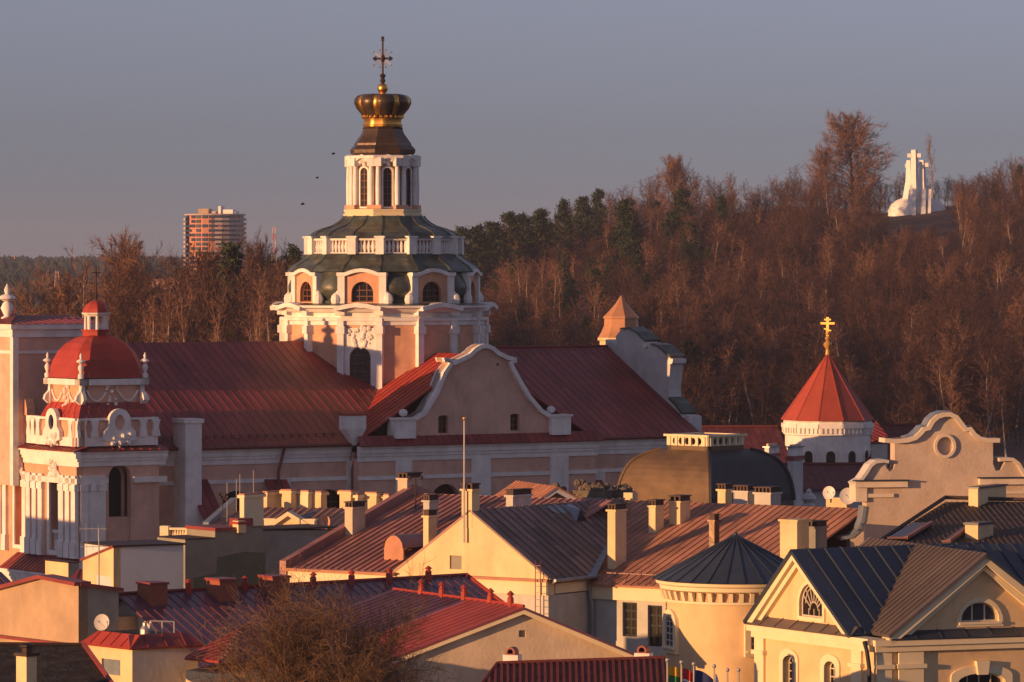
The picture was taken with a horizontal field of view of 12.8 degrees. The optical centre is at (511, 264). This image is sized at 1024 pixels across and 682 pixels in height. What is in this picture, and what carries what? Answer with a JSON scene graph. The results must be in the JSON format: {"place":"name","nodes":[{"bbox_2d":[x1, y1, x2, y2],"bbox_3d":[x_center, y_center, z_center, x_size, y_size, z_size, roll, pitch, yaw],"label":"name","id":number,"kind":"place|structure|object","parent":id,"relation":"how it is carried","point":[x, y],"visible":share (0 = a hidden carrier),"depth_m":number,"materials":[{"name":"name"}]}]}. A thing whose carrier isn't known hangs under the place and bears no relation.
{"place":"outdoors","nodes":[
{"label":"outdoors","id":0,"kind":"place"},
{"bbox_2d":[0,642,113,681],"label":"old shingle house","id":1,"kind":"structure","parent":0,"point":[46,662],"depth_m":178.93,"materials":[{"name":"red metal"}]},
{"bbox_2d":[80,539,185,591],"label":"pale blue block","id":2,"kind":"structure","parent":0,"point":[126,565],"depth_m":233.14,"materials":[{"name":"beige paint"}]},
{"bbox_2d":[80,620,203,681],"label":"red rimmed box house","id":3,"kind":"structure","parent":0,"point":[144,653],"depth_m":186.84,"materials":[{"name":"beige paint"}]},
{"bbox_2d":[184,620,292,681],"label":"hipped house","id":4,"kind":"structure","parent":0,"point":[191,673],"depth_m":184.12,"materials":[{"name":"red metal"}]},
{"bbox_2d":[156,517,337,587],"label":"grey firewall house","id":5,"kind":"structure","parent":0,"point":[239,548],"depth_m":252.15,"materials":[{"name":"paint"}]},
{"bbox_2d":[237,492,265,525],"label":"chimney","id":6,"kind":"object","parent":5,"relation":"on","point":[251,505],"visible":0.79,"depth_m":256.70,"materials":[{"name":"white paint"}]},
{"bbox_2d":[160,470,344,535],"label":"ornate parapet house","id":7,"kind":"structure","parent":0,"point":[224,512],"depth_m":263.67,"materials":[{"name":"beige paint"}]},
{"bbox_2d":[0,36,701,581],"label":"baroque church","id":8,"kind":"structure","parent":0,"point":[380,364],"depth_m":299.47,"materials":[{"name":"pink paint"}]},
{"bbox_2d":[323,489,339,507],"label":"window","id":9,"kind":"structure","parent":8,"relation":"in","point":[333,500],"depth_m":295.72,"materials":[{"name":"black glass"}]},
{"bbox_2d":[350,347,370,384],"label":"window","id":10,"kind":"structure","parent":8,"relation":"in","point":[360,360],"depth_m":303.47,"materials":[{"name":"black glass"}]},
{"bbox_2d":[359,166,368,207],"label":"window","id":11,"kind":"structure","parent":8,"relation":"in","point":[363,171],"depth_m":308.33,"materials":[{"name":"white paint"}]},
{"bbox_2d":[381,166,393,207],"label":"window","id":12,"kind":"structure","parent":8,"relation":"in","point":[387,172],"depth_m":307.95,"materials":[{"name":"black glass"}]},
{"bbox_2d":[406,166,411,207],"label":"window","id":13,"kind":"structure","parent":8,"relation":"in","point":[408,169],"depth_m":309.01,"materials":[{"name":"black glass"}]},
{"bbox_2d":[434,484,454,493],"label":"window","id":14,"kind":"structure","parent":8,"relation":"in","point":[442,489],"depth_m":299.06,"materials":[{"name":"black glass"}]},
{"bbox_2d":[269,579,633,681],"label":"gable house","id":15,"kind":"structure","parent":0,"point":[474,638],"depth_m":190.12,"materials":[{"name":"beige paint"}]},
{"bbox_2d":[0,0,1023,258],"label":"sky","id":16,"kind":"structure","parent":0,"point":[147,115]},
{"bbox_2d":[494,481,580,498],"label":"dormer house","id":17,"kind":"structure","parent":0,"point":[538,490],"depth_m":262.52,"materials":[{"name":"red tile"}]},
{"bbox_2d":[53,205,1023,468],"bbox_3d":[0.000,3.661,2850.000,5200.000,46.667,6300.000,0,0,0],"label":"ground","id":18,"kind":"structure","parent":0,"point":[939,223],"depth_m":941.17,"materials":[{"name":"brown soil"}]},
{"bbox_2d":[0,258,119,324],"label":"bare tree","id":19,"kind":"object","parent":18,"relation":"on","point":[61,306],"visible":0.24,"depth_m":600.54,"materials":[{"name":"brown plant"}]},
{"bbox_2d":[43,559,82,579],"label":"lit wall stub","id":20,"kind":"object","parent":18,"relation":"on","point":[67,568],"visible":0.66,"depth_m":240.42,"materials":[{"name":"beige paint"}]},
{"bbox_2d":[0,574,137,642],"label":"grey brown house","id":21,"kind":"structure","parent":18,"relation":"on","point":[49,608],"depth_m":198.65,"materials":[{"name":"paint"}]},
{"bbox_2d":[94,614,108,630],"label":"satellite dish","id":22,"kind":"object","parent":21,"relation":"attached to","point":[101,622],"visible":0.98,"depth_m":196.84,"materials":[{"name":"grey paint"}]},
{"bbox_2d":[40,245,122,332],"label":"bare tree","id":23,"kind":"object","parent":18,"relation":"on","point":[83,299],"visible":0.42,"depth_m":558.70,"materials":[{"name":"brown plant"}]},
{"bbox_2d":[80,528,106,584],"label":"television aerial","id":24,"kind":"object","parent":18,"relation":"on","point":[98,546],"visible":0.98,"depth_m":225.98,"materials":[{"name":"metal"}]},
{"bbox_2d":[72,223,177,341],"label":"bare tree","id":25,"kind":"object","parent":18,"relation":"on","point":[130,256],"visible":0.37,"depth_m":639.36,"materials":[{"name":"brown plant"}]},
{"bbox_2d":[108,269,165,342],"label":"bare tree","id":26,"kind":"object","parent":18,"relation":"on","point":[137,296],"visible":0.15,"depth_m":616.34,"materials":[{"name":"brown plant"}]},
{"bbox_2d":[0,254,303,317],"bbox_3d":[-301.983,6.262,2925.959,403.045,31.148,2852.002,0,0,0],"label":"forest","id":27,"kind":"object","parent":18,"relation":"on","point":[10,267],"visible":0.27,"depth_m":2666.70,"materials":[{"name":"plant"}]},
{"bbox_2d":[138,292,166,342],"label":"birch tree","id":28,"kind":"object","parent":18,"relation":"on","point":[152,329],"visible":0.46,"depth_m":499.28,"materials":[{"name":"brown plant"}]},
{"bbox_2d":[137,273,187,340],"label":"bare tree","id":29,"kind":"object","parent":18,"relation":"on","point":[163,286],"visible":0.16,"depth_m":610.45,"materials":[{"name":"brown plant"}]},
{"bbox_2d":[155,277,194,341],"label":"birch tree","id":30,"kind":"object","parent":18,"relation":"on","point":[167,334],"visible":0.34,"depth_m":520.81,"materials":[{"name":"brown plant"}]},
{"bbox_2d":[170,271,196,341],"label":"birch tree","id":31,"kind":"object","parent":18,"relation":"on","point":[183,325],"visible":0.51,"depth_m":530.90,"materials":[{"name":"brown plant"}]},
{"bbox_2d":[81,252,295,342],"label":"valley wood","id":32,"kind":"object","parent":18,"relation":"on","point":[196,320],"visible":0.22,"depth_m":555.43,"materials":[{"name":"brown plant"}]},
{"bbox_2d":[151,223,248,340],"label":"bare tree","id":33,"kind":"object","parent":18,"relation":"on","point":[205,260],"visible":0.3,"depth_m":618.36,"materials":[{"name":"brown plant"}]},
{"bbox_2d":[199,284,229,341],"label":"birch tree","id":34,"kind":"object","parent":18,"relation":"on","point":[216,329],"visible":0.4,"depth_m":518.62,"materials":[{"name":"brown plant"}]},
{"bbox_2d":[183,206,246,276],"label":"apartment tower","id":35,"kind":"structure","parent":18,"relation":"on","point":[200,224],"depth_m":1890.01,"materials":[{"name":"concrete"}]},
{"bbox_2d":[211,238,247,340],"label":"spruce tree","id":36,"kind":"object","parent":18,"relation":"on","point":[231,252],"visible":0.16,"depth_m":599.37,"materials":[{"name":"green plant"}]},
{"bbox_2d":[241,289,265,340],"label":"birch tree","id":37,"kind":"object","parent":18,"relation":"on","point":[251,330],"visible":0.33,"depth_m":521.06,"materials":[{"name":"brown plant"}]},
{"bbox_2d":[233,293,278,340],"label":"birch tree","id":38,"kind":"object","parent":18,"relation":"on","point":[257,328],"visible":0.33,"depth_m":500.17,"materials":[{"name":"brown plant"}]},
{"bbox_2d":[240,283,273,340],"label":"birch tree","id":39,"kind":"object","parent":18,"relation":"on","point":[259,335],"visible":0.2,"depth_m":530.21,"materials":[{"name":"brown plant"}]},
{"bbox_2d":[243,289,276,340],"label":"birch tree","id":40,"kind":"object","parent":18,"relation":"on","point":[269,326],"visible":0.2,"depth_m":538.71,"materials":[{"name":"brown plant"}]},
{"bbox_2d":[231,220,297,299],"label":"bare tree","id":41,"kind":"object","parent":18,"relation":"on","point":[253,260],"visible":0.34,"depth_m":699.87,"materials":[{"name":"brown plant"}]},
{"bbox_2d":[262,490,281,507],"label":"chimney","id":42,"kind":"object","parent":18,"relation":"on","point":[272,498],"visible":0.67,"depth_m":270.46,"materials":[{"name":"beige paint"}]},
{"bbox_2d":[279,489,299,507],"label":"chimney","id":43,"kind":"object","parent":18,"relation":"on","point":[290,497],"visible":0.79,"depth_m":270.20,"materials":[{"name":"beige paint"}]},
{"bbox_2d":[278,242,304,288],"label":"pine tree","id":44,"kind":"object","parent":18,"relation":"on","point":[295,253],"visible":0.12,"depth_m":699.49,"materials":[{"name":"green plant"}]},
{"bbox_2d":[296,490,313,507],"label":"chimney","id":45,"kind":"object","parent":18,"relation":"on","point":[305,498],"visible":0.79,"depth_m":270.17,"materials":[{"name":"beige paint"}]},
{"bbox_2d":[119,566,504,681],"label":"long maroon roofed house","id":46,"kind":"structure","parent":18,"relation":"on","point":[147,601],"depth_m":201.42,"materials":[{"name":"metal"}]},
{"bbox_2d":[177,543,459,681],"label":"bare tree","id":47,"kind":"object","parent":18,"relation":"on","point":[296,635],"visible":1,"depth_m":158.81,"materials":[{"name":"brown plant"}]},
{"bbox_2d":[311,490,328,507],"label":"chimney","id":48,"kind":"object","parent":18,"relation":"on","point":[319,498],"visible":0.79,"depth_m":270.19,"materials":[{"name":"beige paint"}]},
{"bbox_2d":[337,489,358,507],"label":"chimney","id":49,"kind":"object","parent":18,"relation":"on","point":[346,495],"visible":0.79,"depth_m":270.22,"materials":[{"name":"beige paint"}]},
{"bbox_2d":[363,491,383,510],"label":"chimney","id":50,"kind":"object","parent":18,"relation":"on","point":[371,498],"visible":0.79,"depth_m":270.24,"materials":[{"name":"beige paint"}]},
{"bbox_2d":[452,225,481,268],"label":"pine tree","id":51,"kind":"object","parent":18,"relation":"on","point":[462,231],"visible":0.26,"depth_m":949.36,"materials":[{"name":"green plant"}]},
{"bbox_2d":[464,223,501,282],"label":"pine tree","id":52,"kind":"object","parent":18,"relation":"on","point":[480,243],"visible":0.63,"depth_m":958.54,"materials":[{"name":"green plant"}]},
{"bbox_2d":[478,221,513,277],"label":"pine tree","id":53,"kind":"object","parent":18,"relation":"on","point":[496,233],"visible":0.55,"depth_m":968.89,"materials":[{"name":"green plant"}]},
{"bbox_2d":[495,210,528,262],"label":"pine tree","id":54,"kind":"object","parent":18,"relation":"on","point":[509,219],"visible":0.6,"depth_m":979.40,"materials":[{"name":"green plant"}]},
{"bbox_2d":[503,647,521,660],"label":"chimney box","id":55,"kind":"object","parent":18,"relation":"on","point":[511,654],"visible":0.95,"depth_m":184.03,"materials":[{"name":"white paint"}]},
{"bbox_2d":[508,296,527,337],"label":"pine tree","id":56,"kind":"object","parent":18,"relation":"on","point":[520,298],"visible":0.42,"depth_m":799.65,"materials":[{"name":"green plant"}]},
{"bbox_2d":[502,211,547,258],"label":"pine tree","id":57,"kind":"object","parent":18,"relation":"on","point":[525,222],"visible":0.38,"depth_m":989.06,"materials":[{"name":"green plant"}]},
{"bbox_2d":[513,259,536,316],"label":"birch tree","id":58,"kind":"object","parent":18,"relation":"on","point":[526,273],"visible":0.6,"depth_m":819.44,"materials":[{"name":"brown plant"}]},
{"bbox_2d":[521,208,563,261],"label":"pine tree","id":59,"kind":"object","parent":18,"relation":"on","point":[542,225],"visible":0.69,"depth_m":998.86,"materials":[{"name":"green plant"}]},
{"bbox_2d":[551,197,578,253],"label":"pine tree","id":60,"kind":"object","parent":18,"relation":"on","point":[563,218],"visible":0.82,"depth_m":1009.19,"materials":[{"name":"green plant"}]},
{"bbox_2d":[553,262,581,303],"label":"pine tree","id":61,"kind":"object","parent":18,"relation":"on","point":[566,274],"visible":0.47,"depth_m":859.40,"materials":[{"name":"green plant"}]},
{"bbox_2d":[568,195,599,263],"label":"pine tree","id":62,"kind":"object","parent":18,"relation":"on","point":[584,211],"visible":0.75,"depth_m":1029.35,"materials":[{"name":"green plant"}]},
{"bbox_2d":[573,479,615,499],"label":"rubble chimney","id":63,"kind":"object","parent":18,"relation":"on","point":[595,491],"visible":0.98,"depth_m":271.66,"materials":[{"name":"stone"}]},
{"bbox_2d":[589,188,610,241],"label":"pine tree","id":64,"kind":"object","parent":18,"relation":"on","point":[598,194],"visible":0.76,"depth_m":1039.40,"materials":[{"name":"green plant"}]},
{"bbox_2d":[602,253,625,292],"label":"pine tree","id":65,"kind":"object","parent":18,"relation":"on","point":[612,257],"visible":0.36,"depth_m":879.31,"materials":[{"name":"green plant"}]},
{"bbox_2d":[612,483,635,498],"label":"rubble chimney","id":66,"kind":"object","parent":18,"relation":"on","point":[622,489],"visible":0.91,"depth_m":271.93,"materials":[{"name":"stone"}]},
{"bbox_2d":[603,197,648,252],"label":"pine tree","id":67,"kind":"object","parent":18,"relation":"on","point":[626,215],"visible":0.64,"depth_m":959.21,"materials":[{"name":"green plant"}]},
{"bbox_2d":[617,226,647,263],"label":"pine tree","id":68,"kind":"object","parent":18,"relation":"on","point":[633,238],"visible":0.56,"depth_m":899.57,"materials":[{"name":"green plant"}]},
{"bbox_2d":[619,253,653,299],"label":"pine tree","id":69,"kind":"object","parent":18,"relation":"on","point":[636,257],"visible":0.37,"depth_m":859.49,"materials":[{"name":"green plant"}]},
{"bbox_2d":[634,645,652,656],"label":"chimney box","id":70,"kind":"object","parent":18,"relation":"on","point":[643,650],"visible":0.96,"depth_m":184.04,"materials":[{"name":"white paint"}]},
{"bbox_2d":[655,210,684,276],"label":"pine tree","id":71,"kind":"object","parent":18,"relation":"on","point":[673,219],"visible":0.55,"depth_m":959.27,"materials":[{"name":"green plant"}]},
{"bbox_2d":[645,151,699,215],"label":"bare tree","id":72,"kind":"object","parent":18,"relation":"on","point":[672,166],"visible":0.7,"depth_m":1089.86,"materials":[{"name":"brown plant"}]},
{"bbox_2d":[665,658,679,681],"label":"flagpole","id":73,"kind":"object","parent":18,"relation":"on","point":[674,674],"visible":1,"depth_m":150.13,"materials":[{"name":"fabric"}]},
{"bbox_2d":[666,187,695,227],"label":"pine tree","id":74,"kind":"object","parent":18,"relation":"on","point":[680,194],"visible":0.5,"depth_m":999.44,"materials":[{"name":"green plant"}]},
{"bbox_2d":[679,660,692,681],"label":"flagpole","id":75,"kind":"object","parent":18,"relation":"on","point":[687,675],"visible":1,"depth_m":150.12,"materials":[{"name":"metal"}]},
{"bbox_2d":[676,221,705,282],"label":"pine tree","id":76,"kind":"object","parent":18,"relation":"on","point":[692,226],"visible":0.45,"depth_m":939.42,"materials":[{"name":"green plant"}]},
{"bbox_2d":[692,662,712,681],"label":"flagpole","id":77,"kind":"object","parent":18,"relation":"on","point":[700,676],"visible":1,"depth_m":150.12,"materials":[{"name":"fabric"}]},
{"bbox_2d":[653,532,783,681],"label":"round turret","id":78,"kind":"object","parent":18,"relation":"on","point":[710,595],"visible":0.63,"depth_m":192.44,"materials":[{"name":"yellow paint"}]},
{"bbox_2d":[712,194,731,235],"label":"pine tree","id":79,"kind":"object","parent":18,"relation":"on","point":[722,201],"visible":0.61,"depth_m":999.37,"materials":[{"name":"green plant"}]},
{"bbox_2d":[466,167,1023,456],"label":"hillside wood","id":80,"kind":"object","parent":18,"relation":"on","point":[666,314],"visible":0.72,"depth_m":780.91,"materials":[{"name":"brown plant"}]},
{"bbox_2d":[762,443,780,457],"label":"banded chimney","id":81,"kind":"object","parent":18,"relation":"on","point":[772,448],"visible":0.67,"depth_m":345.63,"materials":[{"name":"grey paint"}]},
{"bbox_2d":[785,444,804,505],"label":"banded chimney","id":82,"kind":"object","parent":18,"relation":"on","point":[795,457],"visible":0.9,"depth_m":322.56,"materials":[{"name":"grey paint"}]},
{"bbox_2d":[802,489,815,506],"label":"stone urn","id":83,"kind":"object","parent":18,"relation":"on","point":[808,497],"visible":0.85,"depth_m":299.70,"materials":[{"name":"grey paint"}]},
{"bbox_2d":[801,143,841,203],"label":"bare tree","id":84,"kind":"object","parent":18,"relation":"on","point":[822,176],"visible":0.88,"depth_m":1150.06,"materials":[{"name":"brown plant"}]},
{"bbox_2d":[781,317,874,461],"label":"white chapel","id":85,"kind":"structure","parent":18,"relation":"on","point":[827,416],"depth_m":417.04,"materials":[{"name":"paint"}]},
{"bbox_2d":[806,106,900,209],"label":"bare tree","id":86,"kind":"object","parent":18,"relation":"on","point":[845,130],"visible":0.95,"depth_m":1150.47,"materials":[{"name":"brown plant"}]},
{"bbox_2d":[865,423,920,468],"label":"red roofed house","id":87,"kind":"structure","parent":18,"relation":"on","point":[894,430],"depth_m":422.96,"materials":[{"name":"tile"}]},
{"bbox_2d":[888,150,945,215],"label":"hill cross monument","id":88,"kind":"object","parent":18,"relation":"on","point":[917,198],"visible":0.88,"depth_m":1129.61,"materials":[{"name":"white concrete"}]},
{"bbox_2d":[836,410,1023,546],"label":"scrolled gable house","id":89,"kind":"structure","parent":18,"relation":"on","point":[935,456],"depth_m":225.90,"materials":[{"name":"grey paint"}]},
{"bbox_2d":[937,437,951,454],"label":"blind window","id":90,"kind":"structure","parent":89,"relation":"in","point":[944,445],"depth_m":226.24,"materials":[{"name":"grey paint"}]},
{"bbox_2d":[280,472,857,655],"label":"courtyard house","id":91,"kind":"structure","parent":0,"point":[604,562],"depth_m":226.77,"materials":[{"name":"beige paint"}]},
{"bbox_2d":[462,417,465,542],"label":"flagpole","id":92,"kind":"object","parent":91,"relation":"on","point":[463,418],"visible":1,"depth_m":224.61,"materials":[{"name":"metal"}]},
{"bbox_2d":[624,602,636,636],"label":"window","id":93,"kind":"structure","parent":91,"relation":"in","point":[630,609],"depth_m":223.82,"materials":[{"name":"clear glass"}]},
{"bbox_2d":[650,605,661,646],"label":"window","id":94,"kind":"structure","parent":91,"relation":"in","point":[655,611],"depth_m":222.95,"materials":[{"name":"black glass"}]},
{"bbox_2d":[481,656,665,681],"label":"wine tile roofed house","id":95,"kind":"structure","parent":0,"point":[634,669],"depth_m":176.95,"materials":[{"name":"red"}]},
{"bbox_2d":[617,432,795,505],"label":"bronze dome","id":96,"kind":"structure","parent":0,"point":[698,466],"depth_m":289.64,"materials":[{"name":"metal"}]},
{"bbox_2d":[702,425,787,462],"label":"red roofed house","id":97,"kind":"structure","parent":0,"point":[758,436],"depth_m":408.65,"materials":[{"name":"tile"}]},
{"bbox_2d":[784,462,864,507],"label":"red roofed house","id":98,"kind":"structure","parent":0,"point":[818,477],"depth_m":332.82,"materials":[{"name":"tile"}]},
{"bbox_2d":[825,497,850,507],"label":"cream parapet block","id":99,"kind":"structure","parent":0,"point":[836,502],"depth_m":251.81,"materials":[{"name":"paint"}]},
{"bbox_2d":[870,420,887,467],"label":"lit hip roof","id":100,"kind":"structure","parent":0,"point":[879,451],"depth_m":400.12,"materials":[{"name":"red metal"}]},
{"bbox_2d":[743,537,1023,681],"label":"pedimented house","id":101,"kind":"structure","parent":0,"point":[872,609],"depth_m":185.25,"materials":[{"name":"yellow paint"}]},
{"bbox_2d":[779,649,798,681],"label":"window","id":102,"kind":"structure","parent":101,"relation":"in","point":[794,658],"depth_m":188.52,"materials":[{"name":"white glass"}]},
{"bbox_2d":[797,581,825,622],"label":"window","id":103,"kind":"structure","parent":101,"relation":"in","point":[813,612],"depth_m":187.28,"materials":[{"name":"white glass"}]},
{"bbox_2d":[820,654,840,681],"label":"window","id":104,"kind":"structure","parent":101,"relation":"in","point":[835,667],"depth_m":185.87,"materials":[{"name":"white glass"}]},
{"bbox_2d":[956,597,1002,626],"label":"window","id":105,"kind":"structure","parent":101,"relation":"in","point":[979,608],"depth_m":184.79,"materials":[{"name":"beige glass"}]},
{"bbox_2d":[950,665,1012,681],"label":"window","id":106,"kind":"structure","parent":101,"relation":"in","point":[966,674],"depth_m":184.79,"materials":[{"name":"beige glass"}]},
{"bbox_2d":[881,484,1023,543],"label":"brown tile roofed house","id":107,"kind":"structure","parent":0,"point":[988,513],"depth_m":217.74,"materials":[{"name":"tile"}]},
{"bbox_2d":[887,521,932,541],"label":"roof window","id":108,"kind":"structure","parent":107,"relation":"in","point":[913,529],"depth_m":214.62,"materials":[{"name":"grey glass"}]},
{"bbox_2d":[942,526,964,543],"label":"roof window","id":109,"kind":"structure","parent":107,"relation":"in","point":[961,531],"depth_m":213.88,"materials":[{"name":"beige metal"}]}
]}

